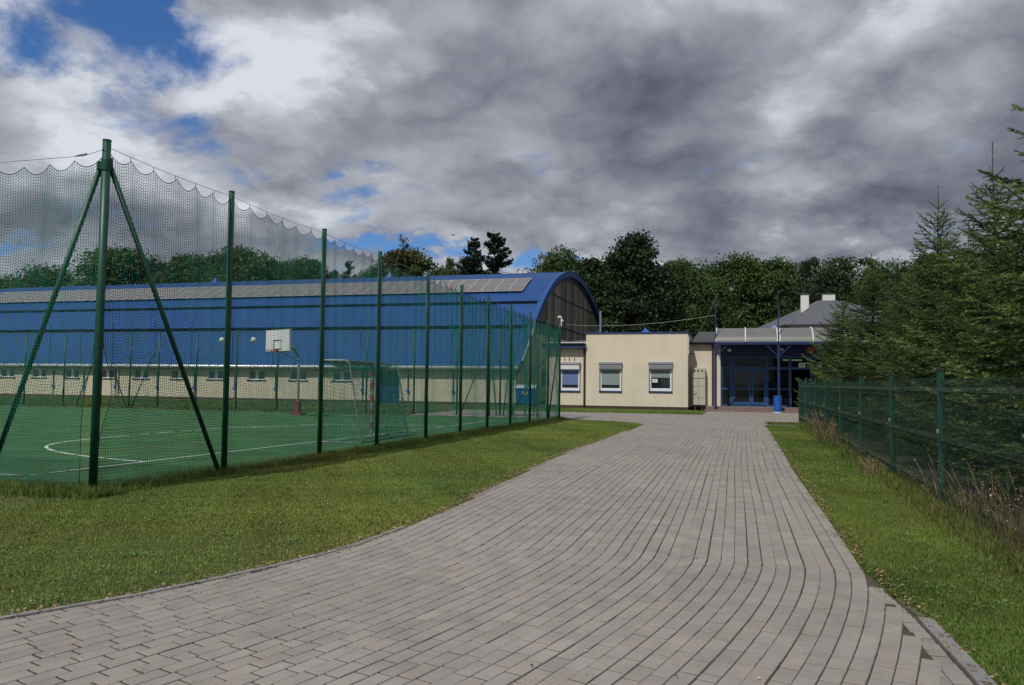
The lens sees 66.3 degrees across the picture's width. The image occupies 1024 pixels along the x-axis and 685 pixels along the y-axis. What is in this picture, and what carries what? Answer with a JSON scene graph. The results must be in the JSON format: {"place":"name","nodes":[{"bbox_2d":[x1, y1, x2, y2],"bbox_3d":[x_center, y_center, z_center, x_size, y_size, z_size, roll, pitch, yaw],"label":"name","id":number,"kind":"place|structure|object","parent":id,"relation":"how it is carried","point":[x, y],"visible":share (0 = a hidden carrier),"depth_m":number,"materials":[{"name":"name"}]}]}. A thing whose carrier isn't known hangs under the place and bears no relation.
{"place":"outdoors","nodes":[
{"label":"outdoors","id":0,"kind":"place"},
{"bbox_2d":[0,476,134,500],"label":"tall grass","id":1,"kind":"structure","parent":0,"point":[44,490],"depth_m":9.91,"materials":[{"name":"plant"}]},
{"bbox_2d":[0,518,346,615],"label":"lawn","id":2,"kind":"structure","parent":0,"point":[51,530],"depth_m":6.52,"materials":[{"name":"green plant"}]},
{"bbox_2d":[0,471,495,544],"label":"lawn","id":3,"kind":"structure","parent":0,"point":[257,488],"depth_m":9.14,"materials":[{"name":"green plant"}]},
{"bbox_2d":[0,406,536,483],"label":"sports pitch","id":4,"kind":"object","parent":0,"point":[126,455],"depth_m":20.01,"materials":[{"name":"rubber"}]},
{"bbox_2d":[9,428,360,459],"bbox_3d":[-7.129,2.357,18.669,0.088,0.001,12.982,-1,-3,23],"label":"pitch line","id":5,"kind":"object","parent":4,"relation":"on","point":[156,446],"visible":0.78,"depth_m":16.58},
{"bbox_2d":[44,425,415,461],"bbox_3d":[-6.902,2.469,20.837,5.672,0.001,13.068,0,-3,16],"label":"pitch line","id":6,"kind":"object","parent":4,"relation":"on","point":[126,435],"visible":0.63,"depth_m":16.57,"materials":[{"name":"paint"}]},
{"bbox_2d":[24,421,483,475],"bbox_3d":[-3.929,2.526,21.320,0.172,0.001,20.242,0,-3,19],"label":"pitch line","id":7,"kind":"object","parent":4,"relation":"on","point":[189,456],"visible":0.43,"depth_m":14.58,"materials":[{"name":"paint"}]},
{"bbox_2d":[265,328,305,414],"bbox_3d":[-9.371,1.273,32.110,1.297,3.520,3.165,1,-3,-2],"label":"basketball stand","id":8,"kind":"object","parent":4,"relation":"on","point":[297,406],"visible":0.69,"depth_m":31.45,"materials":[{"name":"white plastic"}]},
{"bbox_2d":[317,359,407,442],"bbox_3d":[-3.759,1.488,20.288,1.117,2.010,3.153,0,-3,14],"label":"handball goal","id":9,"kind":"object","parent":4,"relation":"on","point":[365,365],"visible":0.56,"depth_m":19.80,"materials":[{"name":"metal"}]},
{"bbox_2d":[0,272,604,404],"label":"sports hall","id":10,"kind":"structure","parent":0,"point":[567,297],"depth_m":61.45,"materials":[{"name":"blue metal"}]},
{"bbox_2d":[0,368,14,377],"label":"window","id":11,"kind":"structure","parent":10,"relation":"in","point":[3,372],"depth_m":63.44,"materials":[{"name":"glass"}]},
{"bbox_2d":[31,369,45,377],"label":"window","id":12,"kind":"structure","parent":10,"relation":"in","point":[38,370],"depth_m":62.53,"materials":[{"name":"glass"}]},
{"bbox_2d":[66,369,79,378],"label":"window","id":13,"kind":"structure","parent":10,"relation":"in","point":[72,375],"depth_m":61.64,"materials":[{"name":"glass"}]},
{"bbox_2d":[102,369,114,378],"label":"window","id":14,"kind":"structure","parent":10,"relation":"in","point":[105,375],"depth_m":60.70,"materials":[{"name":"glass"}]},
{"bbox_2d":[132,369,148,378],"bbox_3d":[-28.221,2.431,59.775,1.600,0.750,0.182,0,-3,16],"label":"window","id":15,"kind":"structure","parent":10,"relation":"in","point":[141,374],"depth_m":59.82,"materials":[{"name":"glass"}]},
{"bbox_2d":[208,370,223,379],"bbox_3d":[-21.873,2.407,57.939,1.600,0.750,0.182,0,-3,16],"label":"window","id":16,"kind":"structure","parent":10,"relation":"in","point":[216,373],"depth_m":57.95,"materials":[{"name":"glass"}]},
{"bbox_2d":[246,370,265,380],"bbox_3d":[-18.538,2.395,56.974,1.600,0.750,0.182,0,-3,16],"label":"window","id":17,"kind":"structure","parent":10,"relation":"in","point":[253,372],"depth_m":57.01,"materials":[{"name":"glass"}]},
{"bbox_2d":[288,371,306,380],"bbox_3d":[-15.262,2.383,56.026,1.600,0.750,0.182,0,-3,16],"label":"window","id":18,"kind":"structure","parent":10,"relation":"in","point":[295,372],"depth_m":56.04,"materials":[{"name":"glass"}]},
{"bbox_2d":[333,371,351,381],"bbox_3d":[-11.951,2.370,55.069,1.600,0.750,0.182,0,-3,16],"label":"window","id":19,"kind":"structure","parent":10,"relation":"in","point":[345,374],"depth_m":55.08,"materials":[{"name":"glass"}]},
{"bbox_2d":[380,371,398,402],"bbox_3d":[-8.429,3.053,54.043,1.475,2.180,0.080,0,-3,16],"label":"door","id":20,"kind":"structure","parent":10,"relation":"in","point":[383,395],"depth_m":54.04,"materials":[{"name":"blue paint"}]},
{"bbox_2d":[398,234,409,270],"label":"sapling top","id":21,"kind":"object","parent":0,"point":[407,245],"visible":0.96,"depth_m":115.64,"materials":[{"name":"green plant"}]},
{"bbox_2d":[245,439,586,484],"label":"lawn","id":22,"kind":"structure","parent":0,"point":[430,457],"depth_m":14.36,"materials":[{"name":"green plant"}]},
{"bbox_2d":[0,410,975,684],"bbox_3d":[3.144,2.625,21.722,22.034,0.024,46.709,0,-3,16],"label":"paved path","id":23,"kind":"structure","parent":0,"point":[410,586],"depth_m":5.26,"materials":[{"name":"concrete"}]},
{"bbox_2d":[50,436,895,684],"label":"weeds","id":24,"kind":"object","parent":23,"relation":"on","point":[511,609],"visible":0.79,"depth_m":5.25,"materials":[{"name":"green plant"}]},
{"bbox_2d":[82,441,870,677],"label":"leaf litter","id":25,"kind":"object","parent":23,"relation":"on","point":[589,565],"visible":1,"depth_m":5.51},
{"bbox_2d":[0,436,1005,684],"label":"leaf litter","id":26,"kind":"object","parent":23,"relation":"on","point":[538,466],"visible":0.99,"depth_m":6.87,"materials":[{"name":"plant"}]},
{"bbox_2d":[773,396,782,412],"bbox_3d":[14.323,3.327,42.293,0.500,0.925,0.500,0,-3,16],"label":"litter drum","id":27,"kind":"object","parent":23,"relation":"on","point":[777,403],"visible":1,"depth_m":42.12,"materials":[{"name":"blue plastic"}]},
{"bbox_2d":[0,395,1020,681],"bbox_3d":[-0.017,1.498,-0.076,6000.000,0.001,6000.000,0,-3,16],"label":"ground","id":28,"kind":"structure","parent":0,"point":[900,601],"depth_m":6.73,"materials":[{"name":"soil"}]},
{"bbox_2d":[0,273,21,289],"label":"broadleaf tree","id":29,"kind":"object","parent":28,"relation":"on","point":[6,277],"visible":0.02,"depth_m":131.40,"materials":[{"name":"green plant"}]},
{"bbox_2d":[0,260,82,288],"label":"broadleaf tree","id":30,"kind":"object","parent":28,"relation":"on","point":[42,272],"visible":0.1,"depth_m":128.61,"materials":[{"name":"green plant"}]},
{"bbox_2d":[0,150,101,486],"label":"ball net fence","id":31,"kind":"object","parent":28,"relation":"on","point":[37,344],"visible":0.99,"depth_m":10.39,"materials":[{"name":"fabric"}]},
{"bbox_2d":[0,491,123,514],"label":"lawn","id":32,"kind":"structure","parent":28,"relation":"on","point":[16,501],"depth_m":9.35,"materials":[{"name":"green plant"}]},
{"bbox_2d":[63,243,165,286],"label":"broadleaf tree","id":33,"kind":"object","parent":28,"relation":"on","point":[135,264],"visible":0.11,"depth_m":119.47,"materials":[{"name":"green plant"}]},
{"bbox_2d":[123,262,170,284],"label":"broadleaf tree","id":34,"kind":"object","parent":28,"relation":"on","point":[155,269],"visible":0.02,"depth_m":123.50,"materials":[{"name":"green plant"}]},
{"bbox_2d":[142,252,215,283],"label":"broadleaf tree","id":35,"kind":"object","parent":28,"relation":"on","point":[186,264],"visible":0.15,"depth_m":118.47,"materials":[{"name":"green plant"}]},
{"bbox_2d":[0,526,406,619],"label":"kerb","id":36,"kind":"structure","parent":28,"relation":"on","point":[39,611],"depth_m":5.57,"materials":[{"name":"concrete"}]},
{"bbox_2d":[186,243,281,282],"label":"broadleaf tree","id":37,"kind":"object","parent":28,"relation":"on","point":[253,258],"visible":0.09,"depth_m":115.96,"materials":[{"name":"green plant"}]},
{"bbox_2d":[0,395,498,414],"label":"rough grass","id":38,"kind":"structure","parent":28,"relation":"on","point":[89,402],"depth_m":44.17,"materials":[{"name":"plant"}]},
{"bbox_2d":[253,260,289,280],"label":"broadleaf tree","id":39,"kind":"object","parent":28,"relation":"on","point":[274,269],"visible":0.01,"depth_m":117.60,"materials":[{"name":"green plant"}]},
{"bbox_2d":[0,327,558,415],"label":"ball net fence","id":40,"kind":"object","parent":28,"relation":"on","point":[314,371],"visible":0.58,"depth_m":38.03,"materials":[{"name":"green paint"}]},
{"bbox_2d":[0,139,560,487],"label":"ball net fence","id":41,"kind":"object","parent":28,"relation":"on","point":[105,168],"visible":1,"depth_m":13.87,"materials":[{"name":"fabric"}]},
{"bbox_2d":[266,258,304,280],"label":"broadleaf tree","id":42,"kind":"object","parent":28,"relation":"on","point":[280,264],"visible":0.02,"depth_m":117.51,"materials":[{"name":"green plant"}]},
{"bbox_2d":[280,254,331,279],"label":"broadleaf tree","id":43,"kind":"object","parent":28,"relation":"on","point":[317,264],"visible":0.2,"depth_m":115.88,"materials":[{"name":"green plant"}]},
{"bbox_2d":[66,416,568,496],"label":"tall grass","id":44,"kind":"structure","parent":28,"relation":"on","point":[190,473],"depth_m":14.18,"materials":[{"name":"plant"}]},
{"bbox_2d":[326,270,341,278],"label":"broadleaf tree","id":45,"kind":"object","parent":28,"relation":"on","point":[330,275],"visible":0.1,"depth_m":118.11,"materials":[{"name":"green plant"}]},
{"bbox_2d":[340,261,355,277],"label":"conifer tree","id":46,"kind":"object","parent":28,"relation":"on","point":[349,273],"visible":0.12,"depth_m":117.98,"materials":[{"name":"green plant"}]},
{"bbox_2d":[354,267,374,277],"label":"broadleaf tree","id":47,"kind":"object","parent":28,"relation":"on","point":[362,275],"visible":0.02,"depth_m":116.49,"materials":[{"name":"green plant"}]},
{"bbox_2d":[265,403,468,410],"bbox_3d":[-8.302,3.739,45.931,12.500,0.001,10.900,0,-3,16],"label":"hall apron","id":48,"kind":"object","parent":28,"relation":"on","point":[368,409],"depth_m":44.62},
{"bbox_2d":[367,246,449,277],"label":"broadleaf tree","id":49,"kind":"object","parent":28,"relation":"on","point":[408,257],"visible":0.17,"depth_m":114.09,"materials":[{"name":"green plant"}]},
{"bbox_2d":[430,265,457,275],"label":"broadleaf tree","id":50,"kind":"object","parent":28,"relation":"on","point":[438,271],"visible":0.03,"depth_m":114.79,"materials":[{"name":"green plant"}]},
{"bbox_2d":[443,256,475,275],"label":"broadleaf tree","id":51,"kind":"object","parent":28,"relation":"on","point":[450,264],"visible":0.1,"depth_m":114.84,"materials":[{"name":"green plant"}]},
{"bbox_2d":[457,237,489,274],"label":"conifer tree","id":52,"kind":"object","parent":28,"relation":"on","point":[470,265],"visible":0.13,"depth_m":110.63,"materials":[{"name":"green plant"}]},
{"bbox_2d":[480,231,513,273],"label":"conifer tree","id":53,"kind":"object","parent":28,"relation":"on","point":[496,263],"visible":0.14,"depth_m":107.56,"materials":[{"name":"green plant"}]},
{"bbox_2d":[0,436,1021,680],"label":"clover","id":54,"kind":"object","parent":28,"relation":"on","point":[422,494],"visible":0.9,"depth_m":7.48,"materials":[{"name":"plant"}]},
{"bbox_2d":[516,385,536,405],"bbox_3d":[0.924,3.288,48.289,1.324,1.350,1.000,0,-3,16],"label":"waste container","id":55,"kind":"object","parent":28,"relation":"on","point":[522,388],"visible":0.23,"depth_m":47.98,"materials":[{"name":"blue plastic"}]},
{"bbox_2d":[516,238,584,272],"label":"broadleaf tree","id":56,"kind":"object","parent":28,"relation":"on","point":[553,260],"visible":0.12,"depth_m":99.42,"materials":[{"name":"green plant"}]},
{"bbox_2d":[468,407,704,414],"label":"lawn","id":57,"kind":"structure","parent":28,"relation":"on","point":[650,411],"depth_m":42.08,"materials":[{"name":"green plant"}]},
{"bbox_2d":[570,255,615,329],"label":"broadleaf tree","id":58,"kind":"object","parent":28,"relation":"on","point":[585,268],"visible":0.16,"depth_m":92.11,"materials":[{"name":"green plant"}]},
{"bbox_2d":[595,251,644,331],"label":"broadleaf tree","id":59,"kind":"object","parent":28,"relation":"on","point":[601,300],"visible":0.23,"depth_m":89.87,"materials":[{"name":"green plant"}]},
{"bbox_2d":[597,228,691,331],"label":"broadleaf tree","id":60,"kind":"object","parent":28,"relation":"on","point":[658,303],"visible":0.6,"depth_m":88.04,"materials":[{"name":"green plant"}]},
{"bbox_2d":[640,255,706,336],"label":"broadleaf tree","id":61,"kind":"object","parent":28,"relation":"on","point":[679,267],"visible":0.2,"depth_m":90.96,"materials":[{"name":"green plant"}]},
{"bbox_2d":[692,368,705,410],"bbox_3d":[10.849,2.711,45.557,0.760,2.462,0.390,0,-3,16],"label":"utility cabinet","id":62,"kind":"object","parent":28,"relation":"on","point":[698,386],"visible":0.99,"depth_m":45.41,"materials":[{"name":"beige metal"}]},
{"bbox_2d":[668,252,747,335],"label":"broadleaf tree","id":63,"kind":"object","parent":28,"relation":"on","point":[695,311],"visible":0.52,"depth_m":88.00,"materials":[{"name":"green plant"}]},
{"bbox_2d":[691,251,797,331],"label":"broadleaf tree","id":64,"kind":"object","parent":28,"relation":"on","point":[735,269],"visible":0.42,"depth_m":88.44,"materials":[{"name":"green plant"}]},
{"bbox_2d":[541,289,951,412],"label":"entrance building","id":65,"kind":"structure","parent":28,"relation":"on","point":[752,369],"depth_m":45.39,"materials":[{"name":"plaster"},{"name":"roofing felt"},{"name":"blue paint"}]},
{"bbox_2d":[560,362,580,391],"bbox_3d":[3.456,2.060,46.810,1.289,1.770,0.280,0,-3,16],"label":"window","id":66,"kind":"structure","parent":65,"relation":"in","point":[570,371],"depth_m":46.85,"materials":[{"name":"white plastic"}]},
{"bbox_2d":[598,362,621,391],"bbox_3d":[5.765,2.021,45.935,1.382,1.773,0.280,0,-3,16],"label":"window","id":67,"kind":"structure","parent":65,"relation":"in","point":[610,373],"depth_m":45.97,"materials":[{"name":"white plastic"}]},
{"bbox_2d":[648,362,672,392],"bbox_3d":[8.545,1.990,45.132,1.384,1.772,0.280,0,-3,16],"label":"window","id":68,"kind":"structure","parent":65,"relation":"in","point":[660,376],"depth_m":45.17,"materials":[{"name":"white plastic"}]},
{"bbox_2d":[733,369,750,404],"bbox_3d":[13.271,2.561,45.285,1.021,2.027,0.142,0,-3,16],"label":"door","id":69,"kind":"structure","parent":65,"relation":"in","point":[741,377],"depth_m":45.32,"materials":[{"name":"paint"}]},
{"bbox_2d":[751,369,765,404],"bbox_3d":[14.172,2.559,45.049,0.801,2.027,0.095,0,-3,16],"label":"door","id":70,"kind":"structure","parent":65,"relation":"in","point":[758,376],"depth_m":45.06,"materials":[{"name":"paint"}]},
{"bbox_2d":[734,254,810,324],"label":"broadleaf tree","id":71,"kind":"object","parent":28,"relation":"on","point":[780,269],"visible":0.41,"depth_m":88.28,"materials":[{"name":"green plant"}]},
{"bbox_2d":[663,264,882,323],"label":"woodland undergrowth","id":72,"kind":"object","parent":28,"relation":"on","point":[779,299],"depth_m":91.58,"materials":[{"name":"green plant"}]},
{"bbox_2d":[765,421,831,425],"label":"weeds","id":73,"kind":"object","parent":28,"relation":"on","point":[775,422],"visible":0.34,"depth_m":30.11,"materials":[{"name":"green plant"}]},
{"bbox_2d":[774,256,828,318],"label":"broadleaf tree","id":74,"kind":"object","parent":28,"relation":"on","point":[805,268],"visible":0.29,"depth_m":84.21,"materials":[{"name":"green plant"}]},
{"bbox_2d":[804,410,823,436],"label":"dry weeds","id":75,"kind":"object","parent":28,"relation":"on","point":[816,422],"visible":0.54,"depth_m":22.76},
{"bbox_2d":[816,418,846,447],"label":"dry weeds","id":76,"kind":"object","parent":28,"relation":"on","point":[832,427],"visible":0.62,"depth_m":19.06,"materials":[{"name":"plant"}]},
{"bbox_2d":[808,267,861,303],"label":"broadleaf tree","id":77,"kind":"object","parent":28,"relation":"on","point":[829,282],"visible":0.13,"depth_m":81.07,"materials":[{"name":"green plant"}]},
{"bbox_2d":[799,253,880,304],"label":"broadleaf tree","id":78,"kind":"object","parent":28,"relation":"on","point":[847,265],"visible":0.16,"depth_m":82.68,"materials":[{"name":"green plant"}]},
{"bbox_2d":[797,419,914,480],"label":"dry weeds","id":79,"kind":"object","parent":28,"relation":"on","point":[825,439],"visible":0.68,"depth_m":17.68,"materials":[{"name":"plant"}]},
{"bbox_2d":[838,438,892,474],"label":"dry weeds","id":80,"kind":"object","parent":28,"relation":"on","point":[857,449],"visible":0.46,"depth_m":15.21,"materials":[{"name":"plant"}]},
{"bbox_2d":[850,454,889,478],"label":"dry weeds","id":81,"kind":"object","parent":28,"relation":"on","point":[865,463],"visible":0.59,"depth_m":12.96,"materials":[{"name":"plant"}]},
{"bbox_2d":[862,302,914,387],"bbox_3d":[16.802,0.816,34.844,4.370,5.622,4.081,1,-3,-12],"label":"spruce tree","id":82,"kind":"object","parent":28,"relation":"on","point":[890,331],"visible":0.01,"depth_m":34.71,"materials":[{"name":"green plant"}]},
{"bbox_2d":[845,254,937,327],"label":"broadleaf tree","id":83,"kind":"object","parent":28,"relation":"on","point":[891,274],"visible":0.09,"depth_m":79.32,"materials":[{"name":"green plant"}]},
{"bbox_2d":[794,421,1023,594],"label":"tall grass","id":84,"kind":"structure","parent":28,"relation":"on","point":[888,480],"depth_m":8.74,"materials":[{"name":"plant"}]},
{"bbox_2d":[797,480,1023,580],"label":"lawn","id":85,"kind":"structure","parent":28,"relation":"on","point":[871,527],"depth_m":7.83,"materials":[{"name":"green plant"}]},
{"bbox_2d":[798,368,1023,543],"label":"panel fence","id":86,"kind":"object","parent":28,"relation":"on","point":[939,419],"visible":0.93,"depth_m":10.60,"materials":[{"name":"metal"}]},
{"bbox_2d":[809,410,1023,545],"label":"seed heads","id":87,"kind":"object","parent":28,"relation":"on","point":[941,480],"visible":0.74,"depth_m":7.87,"materials":[{"name":"plant"}]},
{"bbox_2d":[891,466,950,507],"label":"dry weeds","id":88,"kind":"object","parent":28,"relation":"on","point":[915,484],"visible":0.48,"depth_m":10.17,"materials":[{"name":"plant"}]},
{"bbox_2d":[896,252,947,326],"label":"broadleaf tree","id":89,"kind":"object","parent":28,"relation":"on","point":[924,257],"visible":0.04,"depth_m":78.73,"materials":[{"name":"green plant"}]},
{"bbox_2d":[918,617,996,684],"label":"kerb","id":90,"kind":"structure","parent":28,"relation":"on","point":[978,676],"depth_m":4.30,"materials":[{"name":"concrete"}]},
{"bbox_2d":[891,458,1023,563],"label":"dry weeds","id":91,"kind":"object","parent":28,"relation":"on","point":[909,482],"visible":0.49,"depth_m":8.26,"materials":[{"name":"plant"}]},
{"bbox_2d":[916,451,1023,551],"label":"dry weeds","id":92,"kind":"object","parent":28,"relation":"on","point":[965,511],"visible":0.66,"depth_m":7.74,"materials":[{"name":"plant"}]},
{"bbox_2d":[923,476,1023,581],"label":"dry weeds","id":93,"kind":"object","parent":28,"relation":"on","point":[1002,534],"visible":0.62,"depth_m":6.87,"materials":[{"name":"plant"}]},
{"bbox_2d":[0,0,1023,294],"label":"sky","id":94,"kind":"structure","parent":0,"point":[800,130],"materials":[{"name":"grey"}]},
{"bbox_2d":[444,419,642,444],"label":"lawn","id":95,"kind":"structure","parent":0,"point":[567,431],"depth_m":23.48,"materials":[{"name":"green plant"}]},
{"bbox_2d":[764,425,884,484],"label":"lawn","id":96,"kind":"structure","parent":0,"point":[801,449],"depth_m":15.68,"materials":[{"name":"green plant"}]},
{"bbox_2d":[758,293,917,327],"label":"hipped roof house","id":97,"kind":"structure","parent":0,"point":[807,315],"depth_m":56.21,"materials":[{"name":"grey tile"}]},
{"bbox_2d":[813,421,1023,536],"bbox_3d":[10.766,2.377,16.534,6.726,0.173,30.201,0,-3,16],"label":"scrub grass","id":98,"kind":"structure","parent":0,"point":[1012,489],"depth_m":12.97,"materials":[{"name":"plant"}]},
{"bbox_2d":[793,286,868,420],"bbox_3d":[13.739,0.606,32.611,3.668,5.924,3.495,1,-3,-8],"label":"spruce tree","id":99,"kind":"object","parent":98,"relation":"on","point":[833,346],"visible":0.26,"depth_m":32.55,"materials":[{"name":"green plant"}]},
{"bbox_2d":[808,253,905,433],"bbox_3d":[11.839,0.065,25.524,3.656,6.092,3.915,2,-3,-27],"label":"spruce tree","id":100,"kind":"object","parent":98,"relation":"on","point":[867,327],"visible":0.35,"depth_m":25.44,"materials":[{"name":"green plant"}]},
{"bbox_2d":[844,269,938,439],"bbox_3d":[11.035,0.369,21.857,3.579,5.029,3.832,2,-3,-19],"label":"spruce tree","id":101,"kind":"object","parent":98,"relation":"on","point":[882,376],"visible":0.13,"depth_m":21.91,"materials":[{"name":"green plant"}]},
{"bbox_2d":[857,185,1015,455],"bbox_3d":[9.495,-0.380,17.308,3.251,6.271,3.412,3,-3,-33],"label":"spruce tree","id":102,"kind":"object","parent":98,"relation":"on","point":[920,298],"visible":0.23,"depth_m":17.26,"materials":[{"name":"green plant"}]},
{"bbox_2d":[880,238,1020,428],"bbox_3d":[12.247,0.011,20.705,4.439,5.667,4.279,-1,-4,35],"label":"spruce tree","id":103,"kind":"object","parent":98,"relation":"on","point":[930,345],"visible":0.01,"depth_m":20.72,"materials":[{"name":"green plant"}]},
{"bbox_2d":[878,141,1023,472],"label":"spruce tree","id":104,"kind":"object","parent":98,"relation":"on","point":[1000,257],"visible":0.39,"depth_m":13.86,"materials":[{"name":"green plant"}]},
{"bbox_2d":[888,104,1023,509],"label":"spruce tree","id":105,"kind":"object","parent":98,"relation":"on","point":[961,365],"visible":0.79,"depth_m":10.15,"materials":[{"name":"green plant"}]},
{"bbox_2d":[949,237,1023,408],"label":"spruce tree","id":106,"kind":"object","parent":98,"relation":"on","point":[1010,300],"visible":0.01,"depth_m":18.82,"materials":[{"name":"green plant"}]},
{"bbox_2d":[953,480,1023,599],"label":"dry weeds","id":107,"kind":"object","parent":98,"relation":"on","point":[997,527],"visible":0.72,"depth_m":6.64,"materials":[{"name":"plant"}]},
{"bbox_2d":[860,567,1023,684],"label":"lawn","id":108,"kind":"structure","parent":0,"point":[980,627],"depth_m":5.21,"materials":[{"name":"green plant"}]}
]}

